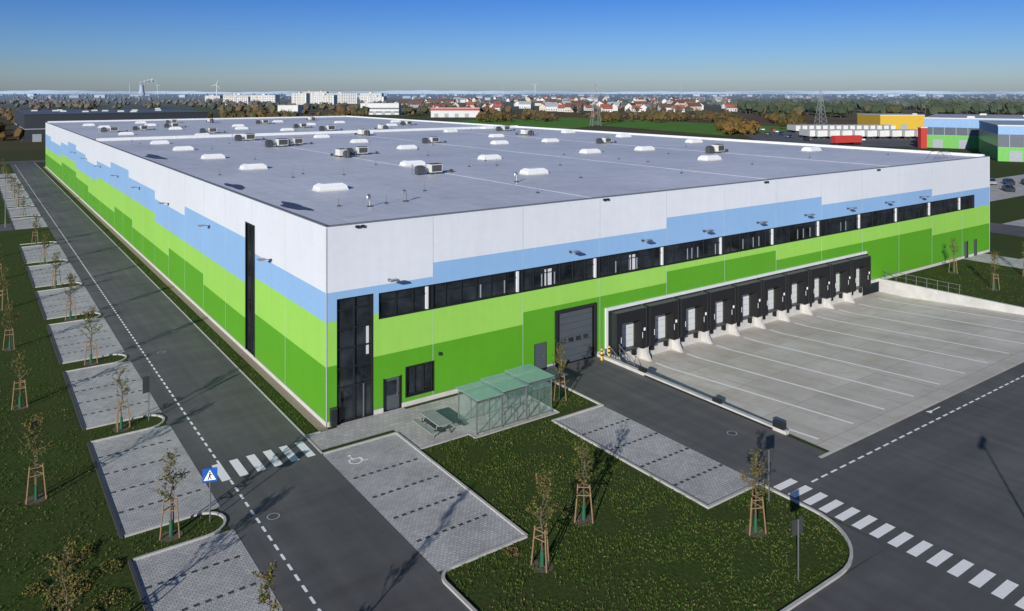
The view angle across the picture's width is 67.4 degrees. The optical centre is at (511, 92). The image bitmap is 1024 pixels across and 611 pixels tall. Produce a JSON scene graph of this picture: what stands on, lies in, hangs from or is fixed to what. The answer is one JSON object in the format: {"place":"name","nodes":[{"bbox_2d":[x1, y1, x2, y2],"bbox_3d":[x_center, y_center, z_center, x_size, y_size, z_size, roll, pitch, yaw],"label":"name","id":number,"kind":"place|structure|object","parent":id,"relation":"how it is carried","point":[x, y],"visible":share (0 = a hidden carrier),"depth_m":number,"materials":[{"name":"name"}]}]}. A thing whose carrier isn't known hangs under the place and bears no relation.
{"place":"outdoors","nodes":[
{"label":"outdoors","id":0,"kind":"place"},
{"bbox_2d":[14,108,207,141],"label":"dark warehouse","id":1,"kind":"structure","parent":0,"point":[32,123],"depth_m":362.99,"materials":[{"name":"metal"}]},
{"bbox_2d":[32,134,41,141],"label":"doors","id":2,"kind":"structure","parent":1,"relation":"in","point":[35,137],"depth_m":342.58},
{"bbox_2d":[10,163,470,610],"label":"road","id":3,"kind":"structure","parent":0,"point":[340,541],"depth_m":45.86,"materials":[{"name":"asphalt"}]},
{"bbox_2d":[15,165,1023,610],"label":"road marking","id":4,"kind":"object","parent":3,"relation":"on","point":[983,577],"visible":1,"depth_m":40.36,"materials":[{"name":"paint"}]},
{"bbox_2d":[0,94,1023,610],"bbox_3d":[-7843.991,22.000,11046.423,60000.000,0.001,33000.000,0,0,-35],"label":"ground","id":5,"kind":"structure","parent":0,"point":[32,536],"depth_m":41.48,"materials":[{"name":"green plant"}]},
{"bbox_2d":[0,263,12,310],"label":"young tree","id":6,"kind":"object","parent":5,"relation":"on","point":[2,291],"visible":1,"depth_m":77.86,"materials":[{"name":"brown plant"}]},
{"bbox_2d":[1,301,19,350],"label":"young tree","id":7,"kind":"object","parent":5,"relation":"on","point":[10,348],"visible":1,"depth_m":65.71,"materials":[{"name":"brown plant"}]},
{"bbox_2d":[0,107,23,141],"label":"hedgerow","id":8,"kind":"object","parent":5,"relation":"on","point":[8,113],"visible":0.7,"depth_m":391.46,"materials":[{"name":"brown plant"}]},
{"bbox_2d":[9,349,31,409],"bbox_3d":[-34.364,19.906,53.556,1.180,4.194,1.239,0,0,27],"label":"young tree","id":9,"kind":"object","parent":5,"relation":"on","point":[20,405],"visible":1,"depth_m":53.57,"materials":[{"name":"brown plant"}]},
{"bbox_2d":[22,581,46,595],"bbox_3d":[-21.090,21.842,33.953,1.044,0.365,1.007,0,0,-35],"label":"shrub","id":10,"kind":"object","parent":5,"relation":"on","point":[36,583],"visible":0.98,"depth_m":33.83,"materials":[{"name":"green plant"}]},
{"bbox_2d":[17,412,53,504],"bbox_3d":[-25.740,19.641,41.443,1.686,4.726,1.198,0,0,-14],"label":"young tree","id":11,"kind":"object","parent":5,"relation":"on","point":[36,498],"visible":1,"depth_m":41.44,"materials":[{"name":"brown plant"}]},
{"bbox_2d":[31,214,42,244],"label":"young tree","id":12,"kind":"object","parent":5,"relation":"on","point":[36,225],"visible":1,"depth_m":110.85,"materials":[{"name":"brown plant"}]},
{"bbox_2d":[40,231,50,263],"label":"young tree","id":13,"kind":"object","parent":5,"relation":"on","point":[44,245],"visible":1,"depth_m":98.65,"materials":[{"name":"brown plant"}]},
{"bbox_2d":[50,250,61,288],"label":"young tree","id":14,"kind":"object","parent":5,"relation":"on","point":[55,275],"visible":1,"depth_m":86.56,"materials":[{"name":"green plant"}]},
{"bbox_2d":[35,282,81,291],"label":"kerb","id":15,"kind":"structure","parent":5,"relation":"on","point":[57,288],"depth_m":86.83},
{"bbox_2d":[43,590,83,610],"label":"shrub","id":16,"kind":"object","parent":5,"relation":"on","point":[62,602],"visible":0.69,"depth_m":32.95,"materials":[{"name":"green plant"}]},
{"bbox_2d":[48,578,80,597],"bbox_3d":[-19.772,21.805,33.916,1.330,0.421,1.355,0,0,-35],"label":"shrub","id":17,"kind":"object","parent":5,"relation":"on","point":[63,588],"visible":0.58,"depth_m":33.90,"materials":[{"name":"green plant"}]},
{"bbox_2d":[39,537,90,610],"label":"young tree","id":18,"kind":"object","parent":5,"relation":"on","point":[62,565],"visible":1,"depth_m":29.30,"materials":[{"name":"green plant"}]},
{"bbox_2d":[63,273,76,320],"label":"young tree","id":19,"kind":"object","parent":5,"relation":"on","point":[69,278],"visible":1,"depth_m":74.42,"materials":[{"name":"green plant"}]},
{"bbox_2d":[47,312,100,324],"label":"kerb","id":20,"kind":"structure","parent":5,"relation":"on","point":[99,315],"depth_m":74.70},
{"bbox_2d":[0,192,148,610],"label":"stall edging","id":21,"kind":"object","parent":5,"relation":"on","point":[135,577],"visible":0.97,"depth_m":44.84,"materials":[{"name":"concrete"}]},
{"bbox_2d":[62,581,89,598],"bbox_3d":[-19.281,21.839,33.798,1.135,0.378,1.191,0,0,17],"label":"shrub","id":22,"kind":"object","parent":5,"relation":"on","point":[79,585],"visible":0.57,"depth_m":33.88,"materials":[{"name":"green plant"}]},
{"bbox_2d":[63,570,94,589],"bbox_3d":[-19.482,21.814,34.544,1.330,0.404,1.347,0,0,-35],"label":"shrub","id":23,"kind":"object","parent":5,"relation":"on","point":[74,576],"visible":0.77,"depth_m":34.53,"materials":[{"name":"green plant"}]},
{"bbox_2d":[67,548,96,567],"bbox_3d":[-20.438,21.814,36.122,1.553,0.409,1.641,0,0,-35],"label":"shrub","id":24,"kind":"object","parent":5,"relation":"on","point":[77,550],"visible":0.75,"depth_m":36.17,"materials":[{"name":"green plant"}]},
{"bbox_2d":[80,543,96,554],"bbox_3d":[-20.337,21.819,36.856,0.723,0.393,0.731,0,0,-35],"label":"shrub","id":25,"kind":"object","parent":5,"relation":"on","point":[89,548],"visible":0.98,"depth_m":36.79,"materials":[{"name":"green plant"}]},
{"bbox_2d":[79,306,102,365],"bbox_3d":[-34.212,19.660,62.299,1.672,4.687,1.188,0,0,-10],"label":"young tree","id":26,"kind":"object","parent":5,"relation":"on","point":[90,315],"visible":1,"depth_m":62.28,"materials":[{"name":"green plant"}]},
{"bbox_2d":[62,353,126,371],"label":"kerb","id":27,"kind":"structure","parent":5,"relation":"on","point":[95,365],"depth_m":62.51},
{"bbox_2d":[96,558,124,573],"bbox_3d":[-18.595,21.866,35.543,1.224,0.314,1.172,0,0,-35],"label":"shrub","id":28,"kind":"object","parent":5,"relation":"on","point":[105,566],"visible":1,"depth_m":35.49,"materials":[{"name":"green plant"}]},
{"bbox_2d":[92,587,128,608],"bbox_3d":[-17.449,21.887,33.342,1.423,0.250,1.424,0,0,-35],"label":"shrub","id":29,"kind":"object","parent":5,"relation":"on","point":[112,598],"visible":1,"depth_m":33.31,"materials":[{"name":"green plant"}]},
{"bbox_2d":[0,97,228,110],"bbox_3d":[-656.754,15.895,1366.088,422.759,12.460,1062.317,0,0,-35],"label":"distant treeline","id":30,"kind":"object","parent":5,"relation":"on","point":[40,104],"visible":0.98,"depth_m":1101.29,"materials":[{"name":"green plant"}]},
{"bbox_2d":[111,365,130,432],"bbox_3d":[-25.548,19.933,50.198,1.194,4.140,1.098,0,0,-8],"label":"young tree","id":31,"kind":"object","parent":5,"relation":"on","point":[120,428],"visible":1,"depth_m":50.19,"materials":[{"name":"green plant"}]},
{"bbox_2d":[86,414,164,442],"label":"kerb","id":32,"kind":"structure","parent":5,"relation":"on","point":[136,417],"depth_m":50.45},
{"bbox_2d":[0,174,255,610],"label":"stall marking","id":33,"kind":"object","parent":5,"relation":"on","point":[208,600],"visible":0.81,"depth_m":44.50,"materials":[{"name":"brick"}]},
{"bbox_2d":[25,190,232,529],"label":"gutter","id":34,"kind":"object","parent":5,"relation":"on","point":[220,509],"visible":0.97,"depth_m":50.90,"materials":[{"name":"concrete"}]},
{"bbox_2d":[0,173,282,610],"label":"parking stalls","id":35,"kind":"object","parent":5,"relation":"on","point":[200,586],"visible":0.87,"depth_m":44.63,"materials":[{"name":"concrete"}]},
{"bbox_2d":[143,374,149,420],"bbox_3d":[-24.455,20.450,51.276,0.120,3.100,0.460,0,0,43],"label":"information sign","id":36,"kind":"object","parent":5,"relation":"on","point":[146,384],"visible":1,"depth_m":51.29,"materials":[{"name":"metal"}]},
{"bbox_2d":[149,448,187,541],"bbox_3d":[-17.025,19.843,38.091,1.359,4.321,1.770,0,0,22],"label":"young tree","id":37,"kind":"object","parent":5,"relation":"on","point":[171,535],"visible":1,"depth_m":38.01,"materials":[{"name":"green plant"}]},
{"bbox_2d":[124,511,226,560],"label":"kerb","id":38,"kind":"structure","parent":5,"relation":"on","point":[222,516],"depth_m":38.28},
{"bbox_2d":[34,162,322,453],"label":"kerb","id":39,"kind":"structure","parent":5,"relation":"on","point":[308,439],"depth_m":65.93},
{"bbox_2d":[44,167,327,430],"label":"gravel strip","id":40,"kind":"object","parent":5,"relation":"on","point":[316,423],"visible":1,"depth_m":68.82,"materials":[{"name":"gravel"}]},
{"bbox_2d":[202,467,216,521],"bbox_3d":[-15.470,20.600,39.310,0.720,2.800,0.114,0,0,-15],"label":"crosswalk sign","id":41,"kind":"object","parent":5,"relation":"on","point":[209,474],"visible":1,"depth_m":39.29,"materials":[{"name":"metal"}]},
{"bbox_2d":[223,95,249,104],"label":"apartment block","id":42,"kind":"structure","parent":5,"relation":"on","point":[238,99],"depth_m":1331.57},
{"bbox_2d":[251,94,279,103],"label":"apartment block","id":43,"kind":"structure","parent":5,"relation":"on","point":[271,98],"depth_m":1311.44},
{"bbox_2d":[251,560,289,610],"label":"young tree","id":44,"kind":"object","parent":5,"relation":"on","point":[269,580],"visible":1,"depth_m":25.87,"materials":[{"name":"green plant"}]},
{"bbox_2d":[208,110,365,117],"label":"hedgerow","id":45,"kind":"object","parent":5,"relation":"on","point":[240,114],"visible":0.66,"depth_m":598.01,"materials":[{"name":"brown plant"}]},
{"bbox_2d":[277,105,302,114],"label":"grocery store","id":46,"kind":"structure","parent":5,"relation":"on","point":[296,108],"depth_m":760.02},
{"bbox_2d":[292,92,309,104],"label":"apartment block","id":47,"kind":"structure","parent":5,"relation":"on","point":[300,98],"depth_m":1395.52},
{"bbox_2d":[313,94,336,104],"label":"apartment block","id":48,"kind":"structure","parent":5,"relation":"on","point":[323,98],"depth_m":1325.25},
{"bbox_2d":[325,92,356,103],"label":"apartment block","id":49,"kind":"structure","parent":5,"relation":"on","point":[349,98],"depth_m":1488.96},
{"bbox_2d":[216,99,496,115],"bbox_3d":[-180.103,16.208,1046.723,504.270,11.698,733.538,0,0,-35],"label":"distant treeline","id":50,"kind":"object","parent":5,"relation":"on","point":[231,106],"visible":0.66,"depth_m":801.84,"materials":[{"name":"green plant"}]},
{"bbox_2d":[323,432,395,454],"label":"kerb","id":51,"kind":"structure","parent":5,"relation":"on","point":[358,443],"depth_m":47.97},
{"bbox_2d":[360,92,383,102],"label":"apartment block","id":52,"kind":"structure","parent":5,"relation":"on","point":[364,97],"depth_m":1437.73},
{"bbox_2d":[368,95,386,102],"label":"apartment block","id":53,"kind":"structure","parent":5,"relation":"on","point":[376,98],"depth_m":1326.52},
{"bbox_2d":[360,102,400,114],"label":"flat roofed office","id":54,"kind":"structure","parent":5,"relation":"on","point":[385,108],"depth_m":760.02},
{"bbox_2d":[431,107,480,116],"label":"supermarket","id":55,"kind":"structure","parent":5,"relation":"on","point":[454,111],"depth_m":680.02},
{"bbox_2d":[396,432,527,535],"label":"kerb","id":56,"kind":"structure","parent":5,"relation":"on","point":[502,516],"depth_m":42.66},
{"bbox_2d":[419,393,559,449],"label":"kerb","id":57,"kind":"structure","parent":5,"relation":"on","point":[474,437],"depth_m":49.85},
{"bbox_2d":[0,93,1023,96],"bbox_3d":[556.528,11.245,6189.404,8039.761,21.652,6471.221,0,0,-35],"label":"distant forest","id":58,"kind":"object","parent":5,"relation":"on","point":[600,94],"visible":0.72,"depth_m":4723.61,"materials":[{"name":"green plant"}]},
{"bbox_2d":[0,247,1023,610],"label":"fallen leaves","id":59,"kind":"object","parent":5,"relation":"on","point":[496,505],"visible":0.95,"depth_m":39.12,"materials":[{"name":"brown plant"}]},
{"bbox_2d":[45,116,989,427],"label":"warehouse","id":60,"kind":"structure","parent":5,"relation":"on","point":[329,270],"depth_m":72.24,"materials":[{"name":"metal"}]},
{"bbox_2d":[245,221,254,357],"bbox_3d":[-21.706,16.300,63.924,0.290,10.800,2.540,0,0,-35],"label":"stair window","id":61,"kind":"structure","parent":60,"relation":"in","point":[251,248],"depth_m":63.92,"materials":[{"name":"black glass"}]},
{"bbox_2d":[383,375,400,411],"bbox_3d":[-8.340,20.845,53.217,1.380,2.310,0.250,0,0,-35],"label":"side door","id":62,"kind":"structure","parent":60,"relation":"in","point":[391,387],"depth_m":53.29,"materials":[{"name":"metal"}]},
{"bbox_2d":[405,360,433,397],"bbox_3d":[-6.599,20.300,54.488,2.290,2.160,0.280,0,0,-35],"label":"office window","id":63,"kind":"structure","parent":60,"relation":"in","point":[418,377],"depth_m":54.57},
{"bbox_2d":[379,195,973,318],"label":"ribbon window","id":64,"kind":"structure","parent":60,"relation":"in","point":[421,298],"depth_m":66.53,"materials":[{"name":"glass"}]},
{"bbox_2d":[17,95,1023,100],"bbox_3d":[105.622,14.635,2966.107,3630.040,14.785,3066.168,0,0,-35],"label":"distant treeline","id":65,"kind":"object","parent":5,"relation":"on","point":[523,97],"visible":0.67,"depth_m":2345.03,"materials":[{"name":"green plant"}]},
{"bbox_2d":[354,419,722,541],"bbox_3d":[1.704,21.986,44.503,20.456,0.027,8.695,0,0,-22],"label":"stall marking","id":66,"kind":"object","parent":5,"relation":"on","point":[484,515],"visible":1,"depth_m":43.57,"materials":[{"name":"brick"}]},
{"bbox_2d":[323,406,757,571],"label":"parking stalls","id":67,"kind":"object","parent":5,"relation":"on","point":[440,551],"visible":1,"depth_m":43.36,"materials":[{"name":"concrete"}]},
{"bbox_2d":[526,469,559,572],"bbox_3d":[1.421,19.730,35.661,1.622,4.546,1.152,0,0,0],"label":"young tree","id":68,"kind":"object","parent":5,"relation":"on","point":[542,563],"visible":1,"depth_m":35.59,"materials":[{"name":"green plant"}]},
{"bbox_2d":[551,340,568,401],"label":"young tree","id":69,"kind":"object","parent":5,"relation":"on","point":[559,397],"visible":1,"depth_m":54.96,"materials":[{"name":"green plant"}]},
{"bbox_2d":[564,102,583,111],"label":"house","id":70,"kind":"structure","parent":5,"relation":"on","point":[567,106],"depth_m":862.84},
{"bbox_2d":[572,438,594,525],"bbox_3d":[3.663,19.917,39.526,1.174,4.173,1.232,0,0,1],"label":"young tree","id":71,"kind":"object","parent":5,"relation":"on","point":[584,515],"visible":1,"depth_m":39.40,"materials":[{"name":"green plant"}]},
{"bbox_2d":[587,83,603,125],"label":"power pylon","id":72,"kind":"object","parent":5,"relation":"on","point":[594,95],"visible":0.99,"depth_m":506.73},
{"bbox_2d":[476,109,724,122],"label":"hedgerow","id":73,"kind":"object","parent":5,"relation":"on","point":[606,116],"visible":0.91,"depth_m":605.82,"materials":[{"name":"green plant"}]},
{"bbox_2d":[489,97,747,114],"bbox_3d":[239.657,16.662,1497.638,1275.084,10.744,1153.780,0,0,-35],"label":"distant treeline","id":74,"kind":"object","parent":5,"relation":"on","point":[508,109],"visible":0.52,"depth_m":928.09,"materials":[{"name":"green plant"}]},
{"bbox_2d":[441,379,852,610],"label":"kerb","id":75,"kind":"structure","parent":5,"relation":"on","point":[469,606],"depth_m":39.44,"materials":[{"name":"concrete"}]},
{"bbox_2d":[488,113,824,122],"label":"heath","id":76,"kind":"object","parent":5,"relation":"on","point":[571,115],"visible":0.29,"depth_m":702.45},
{"bbox_2d":[597,353,788,434],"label":"retaining wall","id":77,"kind":"structure","parent":5,"relation":"on","point":[779,426],"depth_m":54.40,"materials":[{"name":"concrete"}]},
{"bbox_2d":[739,449,774,537],"bbox_3d":[12.218,19.942,38.292,1.689,4.122,1.297,0,0,-5],"label":"young tree","id":78,"kind":"object","parent":5,"relation":"on","point":[748,530],"visible":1,"depth_m":38.34,"materials":[{"name":"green plant"}]},
{"bbox_2d":[713,109,805,130],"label":"woodland","id":79,"kind":"object","parent":5,"relation":"on","point":[793,117],"visible":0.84,"depth_m":496.19,"materials":[{"name":"brown plant"}]},
{"bbox_2d":[763,448,772,501],"bbox_3d":[13.814,20.590,41.302,0.720,2.820,0.114,0,0,-26],"label":"crosswalk sign","id":80,"kind":"object","parent":5,"relation":"on","point":[768,456],"visible":1,"depth_m":41.27,"materials":[{"name":"metal"}]},
{"bbox_2d":[792,516,802,580],"bbox_3d":[12.909,20.615,34.641,0.720,2.770,0.114,0,0,-30],"label":"crosswalk sign","id":81,"kind":"object","parent":5,"relation":"on","point":[797,526],"visible":1,"depth_m":34.63,"materials":[{"name":"metal"}]},
{"bbox_2d":[812,89,831,124],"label":"power pylon","id":82,"kind":"object","parent":5,"relation":"on","point":[820,91],"visible":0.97,"depth_m":506.61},
{"bbox_2d":[730,96,1023,117],"bbox_3d":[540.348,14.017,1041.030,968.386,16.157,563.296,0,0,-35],"label":"woodland","id":83,"kind":"object","parent":5,"relation":"on","point":[941,105],"visible":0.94,"depth_m":746.33,"materials":[{"name":"green plant"}]},
{"bbox_2d":[857,113,924,129],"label":"yellow warehouse","id":84,"kind":"structure","parent":5,"relation":"on","point":[907,121],"depth_m":450.04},
{"bbox_2d":[879,278,1023,314],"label":"retaining wall","id":85,"kind":"structure","parent":5,"relation":"on","point":[908,290],"depth_m":83.80,"materials":[{"name":"concrete"}]},
{"bbox_2d":[884,270,960,294],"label":"guard railing","id":86,"kind":"object","parent":85,"relation":"on","point":[926,281],"visible":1,"depth_m":85.25,"materials":[{"name":"metal"}]},
{"bbox_2d":[948,238,959,273],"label":"young tree","id":87,"kind":"object","parent":5,"relation":"on","point":[953,257],"visible":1,"depth_m":93.59,"materials":[{"name":"green plant"}]},
{"bbox_2d":[924,114,1023,148],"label":"colourful warehouse","id":88,"kind":"structure","parent":5,"relation":"on","point":[958,131],"depth_m":302.79,"materials":[{"name":"metal"}]},
{"bbox_2d":[933,139,968,148],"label":"doors","id":89,"kind":"structure","parent":88,"relation":"in","point":[937,143],"depth_m":302.44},
{"bbox_2d":[988,250,999,290],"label":"young tree","id":90,"kind":"object","parent":5,"relation":"on","point":[994,257],"visible":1,"depth_m":85.57,"materials":[{"name":"green plant"}]},
{"bbox_2d":[990,174,1023,226],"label":"forecourt","id":91,"kind":"structure","parent":5,"relation":"on","point":[997,192],"depth_m":170.46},
{"bbox_2d":[1002,184,1015,191],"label":"parked car","id":92,"kind":"object","parent":91,"relation":"on","point":[1007,187],"visible":1,"depth_m":169.91,"materials":[{"name":"metal"}]},
{"bbox_2d":[0,90,1023,93],"bbox_3d":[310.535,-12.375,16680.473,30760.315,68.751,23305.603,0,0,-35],"label":"hills","id":93,"kind":"structure","parent":0,"point":[502,92],"depth_m":11298.62,"materials":[{"name":"plant"}]},
{"bbox_2d":[0,160,1023,236],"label":"side road","id":94,"kind":"structure","parent":0,"point":[1006,229],"depth_m":124.10,"materials":[{"name":"asphalt"}]},
{"bbox_2d":[0,0,1023,295],"label":"sky","id":95,"kind":"structure","parent":0,"point":[58,45],"materials":[{"name":"blue"}]},
{"bbox_2d":[447,119,595,128],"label":"meadow","id":96,"kind":"structure","parent":0,"point":[543,124],"depth_m":543.91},
{"bbox_2d":[519,101,531,107],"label":"house","id":97,"kind":"structure","parent":0,"point":[524,104],"depth_m":1061.17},
{"bbox_2d":[544,102,558,110],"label":"house","id":98,"kind":"structure","parent":0,"point":[552,106],"depth_m":905.70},
{"bbox_2d":[529,117,790,135],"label":"meadow","id":99,"kind":"structure","parent":0,"point":[699,128],"depth_m":511.06,"materials":[{"name":"plant"}]},
{"bbox_2d":[721,120,760,134],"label":"hedgerow","id":100,"kind":"object","parent":99,"relation":"on","point":[729,127],"visible":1,"depth_m":401.45,"materials":[{"name":"orange plant"}]},
{"bbox_2d":[307,253,1023,449],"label":"path","id":101,"kind":"structure","parent":0,"point":[401,422],"depth_m":51.58,"materials":[{"name":"concrete"}]},
{"bbox_2d":[412,409,459,437],"bbox_3d":[-4.952,21.555,49.891,2.128,0.879,2.576,0,0,-35],"label":"picnic table","id":102,"kind":"object","parent":101,"relation":"on","point":[438,419],"visible":1,"depth_m":49.59,"materials":[{"name":"grey wood"}]},
{"bbox_2d":[455,364,553,434],"bbox_3d":[-0.436,20.690,51.880,6.224,2.620,2.800,0,0,-35],"label":"bicycle shelter","id":103,"kind":"object","parent":101,"relation":"on","point":[482,391],"visible":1,"depth_m":51.64,"materials":[{"name":"glass"}]},
{"bbox_2d":[685,102,701,110],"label":"house","id":104,"kind":"structure","parent":0,"point":[695,105],"depth_m":932.08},
{"bbox_2d":[544,356,1023,610],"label":"service road","id":105,"kind":"structure","parent":0,"point":[953,483],"depth_m":44.18,"materials":[{"name":"asphalt"}]},
{"bbox_2d":[625,291,1023,457],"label":"dock yard pavement","id":106,"kind":"structure","parent":0,"point":[833,435],"depth_m":64.23,"materials":[{"name":"concrete"}]},
{"bbox_2d":[656,298,1023,438],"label":"yard marking","id":107,"kind":"object","parent":106,"relation":"on","point":[848,362],"visible":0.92,"depth_m":65.03,"materials":[{"name":"paint"}]},
{"bbox_2d":[745,131,917,146],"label":"truck yard pavement","id":108,"kind":"structure","parent":0,"point":[875,142],"depth_m":351.48,"materials":[{"name":"asphalt"}]},
{"bbox_2d":[787,125,799,132],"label":"truck trailer","id":109,"kind":"object","parent":108,"relation":"on","point":[793,128],"visible":0.98,"depth_m":421.81,"materials":[{"name":"metal"}]},
{"bbox_2d":[799,129,814,138],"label":"truck trailer","id":110,"kind":"object","parent":108,"relation":"on","point":[810,134],"visible":0.91,"depth_m":369.32,"materials":[{"name":"metal"}]},
{"bbox_2d":[831,135,861,144],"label":"truck trailer","id":111,"kind":"object","parent":108,"relation":"on","point":[852,139],"visible":0.98,"depth_m":319.94,"materials":[{"name":"metal"}]},
{"bbox_2d":[830,518,888,572],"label":"service road","id":112,"kind":"structure","parent":0,"point":[865,547],"depth_m":37.25,"materials":[{"name":"asphalt"}]},
{"bbox_2d":[917,127,927,147],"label":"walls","id":113,"kind":"structure","parent":0,"point":[922,137],"depth_m":303.02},
{"bbox_2d":[979,120,1023,161],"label":"colourful warehouse","id":114,"kind":"structure","parent":0,"point":[1000,140],"depth_m":245.96,"materials":[{"name":"metal"}]},
{"bbox_2d":[1009,151,1021,161],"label":"doors","id":115,"kind":"structure","parent":114,"relation":"in","point":[1014,156],"depth_m":244.09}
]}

